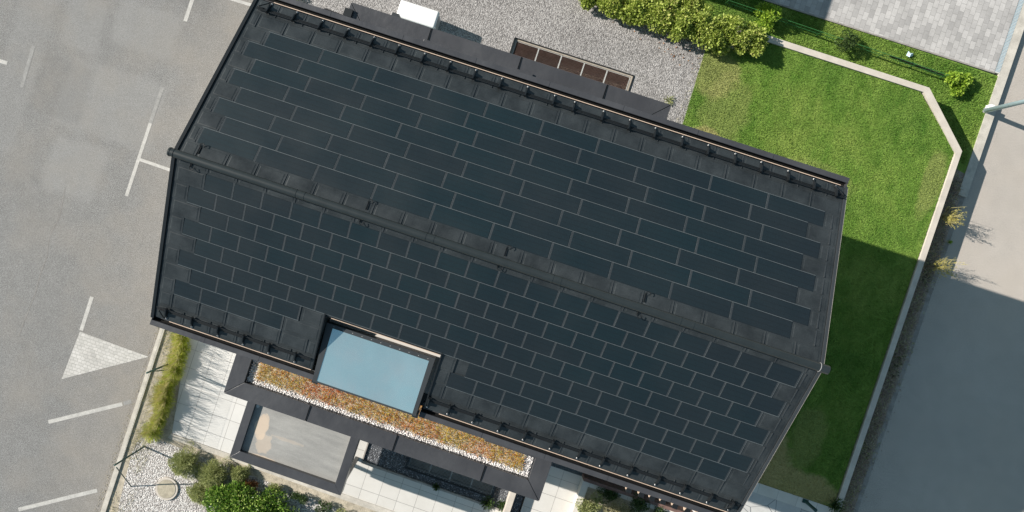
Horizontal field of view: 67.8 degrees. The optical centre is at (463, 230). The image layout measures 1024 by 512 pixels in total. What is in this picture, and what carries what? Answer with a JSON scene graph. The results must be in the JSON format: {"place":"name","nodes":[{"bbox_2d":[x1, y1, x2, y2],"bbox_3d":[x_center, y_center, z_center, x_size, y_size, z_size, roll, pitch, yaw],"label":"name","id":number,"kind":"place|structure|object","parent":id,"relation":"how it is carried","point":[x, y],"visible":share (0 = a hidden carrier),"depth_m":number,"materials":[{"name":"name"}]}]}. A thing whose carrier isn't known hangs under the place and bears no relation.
{"place":"outdoors","nodes":[
{"label":"outdoors","id":0,"kind":"place"},
{"bbox_2d":[0,0,252,511],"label":"parking lot","id":1,"kind":"structure","parent":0,"point":[76,110],"depth_m":25.00,"materials":[{"name":"grey asphalt"}]},
{"bbox_2d":[20,46,34,86],"bbox_3d":[-14.362,-5.412,25.056,0.125,0.001,1.414,17,91,2],"label":"parking line","id":2,"kind":"object","parent":1,"relation":"on","point":[27,66],"visible":1,"depth_m":25.06,"materials":[{"name":"paint"}]},
{"bbox_2d":[18,489,96,510],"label":"parking line","id":3,"kind":"object","parent":1,"relation":"on","point":[57,500],"visible":1,"depth_m":25.05,"materials":[{"name":"paint"}]},
{"bbox_2d":[48,402,122,423],"bbox_3d":[-12.434,5.998,25.006,2.563,0.001,0.125,-14,90,2],"label":"parking line","id":4,"kind":"object","parent":1,"relation":"on","point":[85,413],"visible":1,"depth_m":25.00,"materials":[{"name":"paint"}]},
{"bbox_2d":[79,296,93,330],"bbox_3d":[-12.387,2.726,24.996,0.127,0.001,1.166,18,91,2],"label":"parking line","id":5,"kind":"object","parent":1,"relation":"on","point":[86,314],"visible":1,"depth_m":25.00,"materials":[{"name":"paint"}]},
{"bbox_2d":[62,332,147,378],"bbox_3d":[-11.940,3.851,24.976,3.022,0.001,1.366,-15,90,2],"label":"cobbled triangle","id":6,"kind":"object","parent":1,"relation":"on","point":[89,353],"visible":1,"depth_m":24.98,"materials":[{"name":"grey stone"}]},
{"bbox_2d":[94,329,158,509],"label":"gravel crumbs","id":7,"kind":"object","parent":1,"relation":"on","point":[130,418],"visible":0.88,"depth_m":24.94,"materials":[{"name":"gravel"}]},
{"bbox_2d":[123,399,131,404],"bbox_3d":[-11.023,5.636,24.948,0.267,0.001,0.125,-18,89,2],"label":"parking line","id":8,"kind":"object","parent":1,"relation":"on","point":[126,402],"visible":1,"depth_m":24.95,"materials":[{"name":"paint"}]},
{"bbox_2d":[125,123,151,195],"bbox_3d":[-10.648,-2.331,24.913,0.112,0.001,2.515,19,91,2],"label":"parking line","id":9,"kind":"object","parent":1,"relation":"on","point":[138,160],"visible":1,"depth_m":24.91,"materials":[{"name":"paint"}]},
{"bbox_2d":[140,158,169,170],"bbox_3d":[-9.995,-2.127,24.884,1.267,0.001,0.100,19,91,2],"label":"parking line","id":10,"kind":"object","parent":1,"relation":"on","point":[155,165],"visible":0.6,"depth_m":24.89,"materials":[{"name":"paint"}]},
{"bbox_2d":[149,87,163,123],"bbox_3d":[-10.046,-4.104,24.885,0.125,0.001,1.230,19,91,2],"label":"parking line","id":11,"kind":"object","parent":1,"relation":"on","point":[156,105],"visible":1,"depth_m":24.89,"materials":[{"name":"paint"}]},
{"bbox_2d":[183,0,193,21],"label":"parking line","id":12,"kind":"object","parent":1,"relation":"on","point":[188,10],"visible":1,"depth_m":24.83,"materials":[{"name":"paint"}]},
{"bbox_2d":[231,0,250,5],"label":"parking line","id":13,"kind":"object","parent":1,"relation":"on","point":[244,2],"visible":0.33,"depth_m":24.76,"materials":[{"name":"paint"}]},
{"bbox_2d":[130,420,163,448],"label":"ornamental grass","id":14,"kind":"object","parent":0,"point":[156,433],"depth_m":24.61,"materials":[{"name":"green plant"}]},
{"bbox_2d":[136,415,166,434],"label":"ornamental grass","id":15,"kind":"object","parent":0,"point":[158,424],"depth_m":24.57,"materials":[{"name":"green plant"}]},
{"bbox_2d":[145,406,170,424],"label":"ornamental grass","id":16,"kind":"object","parent":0,"point":[160,414],"depth_m":24.56,"materials":[{"name":"green plant"}]},
{"bbox_2d":[150,379,175,405],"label":"ornamental grass","id":17,"kind":"object","parent":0,"point":[169,392],"depth_m":24.57,"materials":[{"name":"green plant"}]},
{"bbox_2d":[154,373,179,392],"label":"ornamental grass","id":18,"kind":"object","parent":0,"point":[168,380],"depth_m":24.61,"materials":[{"name":"green plant"}]},
{"bbox_2d":[163,332,190,347],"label":"ornamental grass","id":19,"kind":"object","parent":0,"point":[177,338],"depth_m":24.46,"materials":[{"name":"green plant"}]},
{"bbox_2d":[172,338,246,453],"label":"terrace","id":20,"kind":"structure","parent":0,"point":[209,412],"depth_m":24.82,"materials":[{"name":"grey tile"}]},
{"bbox_2d":[106,330,375,511],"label":"planting bed","id":21,"kind":"object","parent":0,"point":[167,429],"visible":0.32,"depth_m":24.90,"materials":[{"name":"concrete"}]},
{"bbox_2d":[107,335,171,511],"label":"weeds","id":22,"kind":"object","parent":21,"relation":"on","point":[138,443],"visible":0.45,"depth_m":24.92,"materials":[{"name":"green plant"}]},
{"bbox_2d":[114,331,173,486],"bbox_3d":[-9.854,5.232,23.957,0.185,2.050,6.728,18,91,2],"label":"chain link fence","id":23,"kind":"object","parent":21,"relation":"on","point":[155,370],"visible":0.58,"depth_m":23.85,"materials":[{"name":"grey metal"}]},
{"bbox_2d":[146,390,175,415],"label":"ornamental grass","id":24,"kind":"object","parent":21,"relation":"on","point":[163,403],"depth_m":24.53,"materials":[{"name":"green plant"}]},
{"bbox_2d":[157,361,187,381],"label":"ornamental grass","id":25,"kind":"object","parent":21,"relation":"on","point":[174,371],"depth_m":24.59,"materials":[{"name":"green plant"}]},
{"bbox_2d":[159,347,188,375],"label":"ornamental grass","id":26,"kind":"object","parent":21,"relation":"on","point":[178,359],"depth_m":24.58,"materials":[{"name":"green plant"}]},
{"bbox_2d":[165,339,190,359],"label":"ornamental grass","id":27,"kind":"object","parent":21,"relation":"on","point":[177,349],"depth_m":24.58,"materials":[{"name":"green plant"}]},
{"bbox_2d":[118,437,344,511],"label":"pebble bed","id":28,"kind":"object","parent":21,"relation":"on","point":[154,470],"visible":0.55,"depth_m":24.91,"materials":[{"name":"grey gravel"}]},
{"bbox_2d":[155,477,177,499],"bbox_3d":[-9.698,8.443,24.912,0.740,0.146,0.740,18,91,2],"label":"manhole","id":29,"kind":"object","parent":28,"relation":"on","point":[166,488],"visible":1,"depth_m":24.84,"materials":[{"name":"beige concrete"}]},
{"bbox_2d":[167,439,203,480],"bbox_3d":[-8.948,7.569,24.527,1.221,0.749,1.188,-42,89,2],"label":"lavender bush","id":30,"kind":"object","parent":28,"relation":"on","point":[184,463],"visible":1,"depth_m":24.48,"materials":[{"name":"green plant"}]},
{"bbox_2d":[185,481,208,506],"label":"lavender bush","id":31,"kind":"object","parent":28,"relation":"on","point":[196,492],"visible":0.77,"depth_m":24.50,"materials":[{"name":"green plant"}]},
{"bbox_2d":[195,457,231,490],"bbox_3d":[-8.108,7.821,24.502,1.245,0.779,1.288,18,91,2],"label":"lavender bush","id":32,"kind":"object","parent":28,"relation":"on","point":[212,476],"visible":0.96,"depth_m":24.43,"materials":[{"name":"green plant"}]},
{"bbox_2d":[239,479,257,489],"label":"bed plant","id":33,"kind":"object","parent":28,"relation":"on","point":[252,483],"visible":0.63,"depth_m":24.63,"materials":[{"name":"red plant"}]},
{"bbox_2d":[201,480,299,511],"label":"laurel bush","id":34,"kind":"object","parent":28,"relation":"on","point":[233,496],"visible":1,"depth_m":24.15,"materials":[{"name":"green plant"}]},
{"bbox_2d":[267,482,282,493],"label":"bed plant","id":35,"kind":"object","parent":28,"relation":"on","point":[275,486],"visible":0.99,"depth_m":24.53,"materials":[{"name":"green plant"}]},
{"bbox_2d":[289,491,307,504],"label":"bed plant","id":36,"kind":"object","parent":28,"relation":"on","point":[297,496],"visible":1,"depth_m":24.48,"materials":[{"name":"green plant"}]},
{"bbox_2d":[315,499,332,511],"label":"bed plant","id":37,"kind":"object","parent":28,"relation":"on","point":[324,505],"visible":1,"depth_m":24.48,"materials":[{"name":"green plant"}]},
{"bbox_2d":[230,464,250,483],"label":"lavender bush","id":38,"kind":"object","parent":21,"relation":"on","point":[240,473],"visible":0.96,"depth_m":24.50,"materials":[{"name":"green plant"}]},
{"bbox_2d":[363,443,523,511],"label":"gravel strip","id":39,"kind":"object","parent":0,"point":[390,460],"visible":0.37,"depth_m":24.62,"materials":[{"name":"grey gravel"}]},
{"bbox_2d":[361,443,502,510],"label":"edging strip","id":40,"kind":"object","parent":39,"relation":"on","point":[430,485],"visible":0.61,"depth_m":24.54,"materials":[{"name":"grey concrete"}]},
{"bbox_2d":[432,483,439,490],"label":"fern","id":41,"kind":"object","parent":39,"relation":"on","point":[436,486],"visible":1,"depth_m":24.45,"materials":[{"name":"green plant"}]},
{"bbox_2d":[405,457,496,498],"bbox_3d":[-0.342,7.789,24.674,3.000,0.420,0.730,18,91,2],"label":"light well","id":42,"kind":"object","parent":39,"relation":"on","point":[450,477],"visible":0.57,"depth_m":24.58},
{"bbox_2d":[479,495,494,511],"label":"fern","id":43,"kind":"object","parent":39,"relation":"on","point":[486,503],"visible":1,"depth_m":24.39,"materials":[{"name":"green plant"}]},
{"bbox_2d":[496,499,505,511],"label":"fern","id":44,"kind":"object","parent":39,"relation":"on","point":[500,506],"visible":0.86,"depth_m":24.36,"materials":[{"name":"green plant"}]},
{"bbox_2d":[342,440,581,511],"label":"terrace","id":45,"kind":"structure","parent":0,"point":[381,488],"depth_m":24.55,"materials":[{"name":"grey tile"}]},
{"bbox_2d":[502,491,515,511],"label":"wall","id":46,"kind":"structure","parent":45,"relation":"on","point":[509,501],"depth_m":23.98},
{"bbox_2d":[297,0,705,123],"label":"gravel yard","id":47,"kind":"structure","parent":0,"point":[574,28],"depth_m":23.92,"materials":[{"name":"grey gravel"}]},
{"bbox_2d":[397,0,440,29],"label":"heat pump","id":48,"kind":"object","parent":47,"relation":"on","point":[421,15],"visible":0.69,"depth_m":23.16,"materials":[{"name":"white metal"}]},
{"bbox_2d":[510,37,633,90],"bbox_3d":[3.420,-5.156,24.686,3.950,1.570,0.710,18,91,2],"label":"light well","id":49,"kind":"object","parent":47,"relation":"in","point":[577,62],"visible":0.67,"depth_m":24.00,"materials":[{"name":"concrete"}]},
{"bbox_2d":[578,0,601,10],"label":"hedge shrub","id":50,"kind":"object","parent":47,"relation":"on","point":[587,5],"visible":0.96,"depth_m":23.50,"materials":[{"name":"green plant"}]},
{"bbox_2d":[596,0,633,20],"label":"hedge shrub","id":51,"kind":"object","parent":47,"relation":"on","point":[614,7],"visible":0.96,"depth_m":23.41,"materials":[{"name":"green plant"}]},
{"bbox_2d":[618,0,656,27],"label":"hedge shrub","id":52,"kind":"object","parent":47,"relation":"on","point":[630,19],"visible":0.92,"depth_m":23.32,"materials":[{"name":"green plant"}]},
{"bbox_2d":[638,0,670,9],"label":"hedge shrub","id":53,"kind":"object","parent":47,"relation":"on","point":[654,2],"visible":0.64,"depth_m":23.31,"materials":[{"name":"green plant"}]},
{"bbox_2d":[613,22,698,68],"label":"leaf litter","id":54,"kind":"object","parent":47,"relation":"on","point":[675,47],"visible":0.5,"depth_m":23.78,"materials":[{"name":"brown plant"}]},
{"bbox_2d":[640,0,680,35],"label":"hedge shrub","id":55,"kind":"object","parent":47,"relation":"on","point":[668,13],"visible":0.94,"depth_m":23.22,"materials":[{"name":"green plant"}]},
{"bbox_2d":[664,95,674,103],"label":"weed tuft","id":56,"kind":"object","parent":47,"relation":"on","point":[670,102],"visible":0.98,"depth_m":23.75,"materials":[{"name":"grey plant"}]},
{"bbox_2d":[658,6,699,42],"bbox_3d":[6.642,-6.434,23.363,1.103,0.906,1.253,-38,89,2],"label":"hedge shrub","id":57,"kind":"object","parent":47,"relation":"on","point":[682,21],"visible":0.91,"depth_m":23.16,"materials":[{"name":"green plant"}]},
{"bbox_2d":[677,46,704,118],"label":"leaf litter","id":58,"kind":"object","parent":47,"relation":"on","point":[691,84],"visible":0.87,"depth_m":23.76,"materials":[{"name":"brown plant"}]},
{"bbox_2d":[676,0,709,14],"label":"hedge shrub","id":59,"kind":"object","parent":47,"relation":"on","point":[689,4],"visible":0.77,"depth_m":23.28,"materials":[{"name":"green plant"}]},
{"bbox_2d":[681,2,717,46],"bbox_3d":[7.221,-6.395,23.341,1.248,0.906,1.463,-18,89,2],"label":"hedge shrub","id":60,"kind":"object","parent":47,"relation":"on","point":[703,18],"visible":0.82,"depth_m":23.17,"materials":[{"name":"green plant"}]},
{"bbox_2d":[514,48,624,88],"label":"ground","id":61,"kind":"structure","parent":0,"point":[568,69],"depth_m":24.94,"materials":[{"name":"soil"}]},
{"bbox_2d":[101,328,164,511],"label":"kerb","id":62,"kind":"structure","parent":61,"relation":"on","point":[124,446],"depth_m":24.90,"materials":[{"name":"concrete"}]},
{"bbox_2d":[168,433,393,511],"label":"kerb","id":63,"kind":"structure","parent":61,"relation":"on","point":[342,496],"depth_m":24.70,"materials":[{"name":"concrete"}]},
{"bbox_2d":[150,0,849,511],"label":"house","id":64,"kind":"structure","parent":61,"relation":"on","point":[472,260],"depth_m":17.78,"materials":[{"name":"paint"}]},
{"bbox_2d":[753,483,833,511],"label":"lawn edging wall","id":65,"kind":"structure","parent":61,"relation":"on","point":[777,494],"depth_m":23.65,"materials":[{"name":"grey concrete"}]},
{"bbox_2d":[802,499,816,511],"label":"bollard lamp","id":66,"kind":"object","parent":65,"relation":"on","point":[812,507],"visible":1,"depth_m":23.22,"materials":[{"name":"black metal"}]},
{"bbox_2d":[737,26,961,511],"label":"retaining wall","id":67,"kind":"structure","parent":61,"relation":"on","point":[930,99],"depth_m":23.48,"materials":[{"name":"beige concrete"}]},
{"bbox_2d":[853,196,964,511],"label":"kerb","id":68,"kind":"structure","parent":61,"relation":"on","point":[905,364],"depth_m":24.34,"materials":[{"name":"grey concrete"}]},
{"bbox_2d":[958,3,1023,196],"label":"kerb","id":69,"kind":"structure","parent":61,"relation":"on","point":[985,127],"depth_m":24.11,"materials":[{"name":"concrete"}]},
{"bbox_2d":[993,0,1023,74],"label":"drain channel","id":70,"kind":"object","parent":61,"relation":"on","point":[1009,36],"visible":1,"depth_m":24.08,"materials":[{"name":"grey metal"}]},
{"bbox_2d":[692,492,810,511],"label":"terrace","id":71,"kind":"structure","parent":0,"point":[756,502],"depth_m":23.77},
{"bbox_2d":[682,18,953,506],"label":"lawn","id":72,"kind":"structure","parent":0,"point":[853,179],"depth_m":23.59,"materials":[{"name":"green plant"}]},
{"bbox_2d":[697,14,734,56],"bbox_3d":[7.781,-6.039,23.346,1.237,0.852,1.260,18,91,2],"label":"hedge shrub","id":73,"kind":"object","parent":72,"relation":"on","point":[716,44],"visible":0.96,"depth_m":23.16,"materials":[{"name":"green plant"}]},
{"bbox_2d":[717,13,763,50],"bbox_3d":[8.424,-6.049,23.305,1.616,0.878,1.103,18,91,2],"label":"hedge shrub","id":74,"kind":"object","parent":72,"relation":"on","point":[744,39],"visible":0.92,"depth_m":23.12,"materials":[{"name":"green plant"}]},
{"bbox_2d":[733,25,768,57],"bbox_3d":[8.874,-5.830,23.363,1.068,0.729,1.072,18,91,2],"label":"hedge shrub","id":75,"kind":"object","parent":72,"relation":"on","point":[755,50],"visible":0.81,"depth_m":23.19,"materials":[{"name":"green plant"}]},
{"bbox_2d":[828,498,844,511],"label":"fern","id":76,"kind":"object","parent":72,"relation":"on","point":[838,508],"visible":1,"depth_m":23.48,"materials":[{"name":"green plant"}]},
{"bbox_2d":[703,0,997,173],"bbox_3d":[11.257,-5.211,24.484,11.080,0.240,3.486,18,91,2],"label":"grass verge","id":77,"kind":"object","parent":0,"point":[961,167],"depth_m":24.26,"materials":[{"name":"green plant"}]},
{"bbox_2d":[753,1,781,32],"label":"shrub","id":78,"kind":"object","parent":77,"relation":"on","point":[768,9],"visible":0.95,"depth_m":23.96,"materials":[{"name":"green plant"}]},
{"bbox_2d":[724,0,947,77],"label":"wire fence","id":79,"kind":"object","parent":77,"relation":"on","point":[915,65],"visible":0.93,"depth_m":24.07,"materials":[{"name":"black metal"}]},
{"bbox_2d":[835,28,858,52],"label":"shrub","id":80,"kind":"object","parent":77,"relation":"on","point":[845,42],"visible":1,"depth_m":23.92,"materials":[{"name":"green plant"}]},
{"bbox_2d":[764,0,994,73],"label":"edging strip","id":81,"kind":"object","parent":77,"relation":"on","point":[923,50],"visible":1,"depth_m":24.22,"materials":[{"name":"grey concrete"}]},
{"bbox_2d":[944,71,973,96],"bbox_3d":[15.559,-4.665,23.923,0.909,0.555,0.892,18,91,2],"label":"shrub","id":82,"kind":"object","parent":77,"relation":"on","point":[958,81],"visible":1,"depth_m":23.84,"materials":[{"name":"green plant"}]},
{"bbox_2d":[983,99,1023,113],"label":"lamp post","id":83,"kind":"object","parent":77,"relation":"on","point":[989,108],"visible":1,"depth_m":23.37,"materials":[{"name":"grey metal"}]},
{"bbox_2d":[770,0,1018,71],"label":"paved drive","id":84,"kind":"structure","parent":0,"point":[973,32],"depth_m":24.17,"materials":[{"name":"grey stone"}]},
{"bbox_2d":[841,166,963,511],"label":"planting bed","id":85,"kind":"object","parent":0,"point":[961,176],"visible":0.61,"depth_m":24.27,"materials":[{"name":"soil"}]},
{"bbox_2d":[855,204,963,494],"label":"weeds","id":86,"kind":"object","parent":85,"relation":"on","point":[906,359],"visible":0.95,"depth_m":24.27,"materials":[{"name":"green plant"}]},
{"bbox_2d":[933,256,965,278],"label":"wispy shrub","id":87,"kind":"object","parent":85,"relation":"on","point":[938,266],"visible":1,"depth_m":23.61,"materials":[{"name":"yellow plant"}]},
{"bbox_2d":[939,206,966,228],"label":"wispy shrub","id":88,"kind":"object","parent":85,"relation":"on","point":[948,217],"visible":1,"depth_m":23.63,"materials":[{"name":"yellow plant"}]},
{"bbox_2d":[858,31,1023,511],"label":"road","id":89,"kind":"structure","parent":0,"point":[953,439],"depth_m":24.32,"materials":[{"name":"grey asphalt"}]},
{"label":"terrace","id":90,"kind":"structure","parent":0,"visible":0},
{"bbox_2d":[570,473,692,511],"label":"planter","id":91,"kind":"object","parent":90,"relation":"on","point":[588,486],"visible":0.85,"depth_m":23.94,"materials":[{"name":"concrete"}]},
{"bbox_2d":[575,491,602,511],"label":"planter shrub","id":92,"kind":"object","parent":91,"relation":"in","point":[590,506],"visible":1,"depth_m":23.75,"materials":[{"name":"green plant"}]},
{"bbox_2d":[596,487,620,503],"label":"planter shrub","id":93,"kind":"object","parent":91,"relation":"in","point":[611,495],"visible":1,"depth_m":23.78,"materials":[{"name":"green plant"}]},
{"bbox_2d":[601,497,630,511],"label":"planter shrub","id":94,"kind":"object","parent":91,"relation":"on","point":[620,508],"visible":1,"depth_m":23.72,"materials":[{"name":"green plant"}]},
{"bbox_2d":[629,493,650,511],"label":"planter shrub","id":95,"kind":"object","parent":91,"relation":"on","point":[636,503],"visible":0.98,"depth_m":23.68,"materials":[{"name":"green plant"}]},
{"bbox_2d":[653,505,666,511],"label":"planter shrub","id":96,"kind":"object","parent":91,"relation":"on","point":[660,509],"visible":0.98,"depth_m":23.73,"materials":[{"name":"green plant"}]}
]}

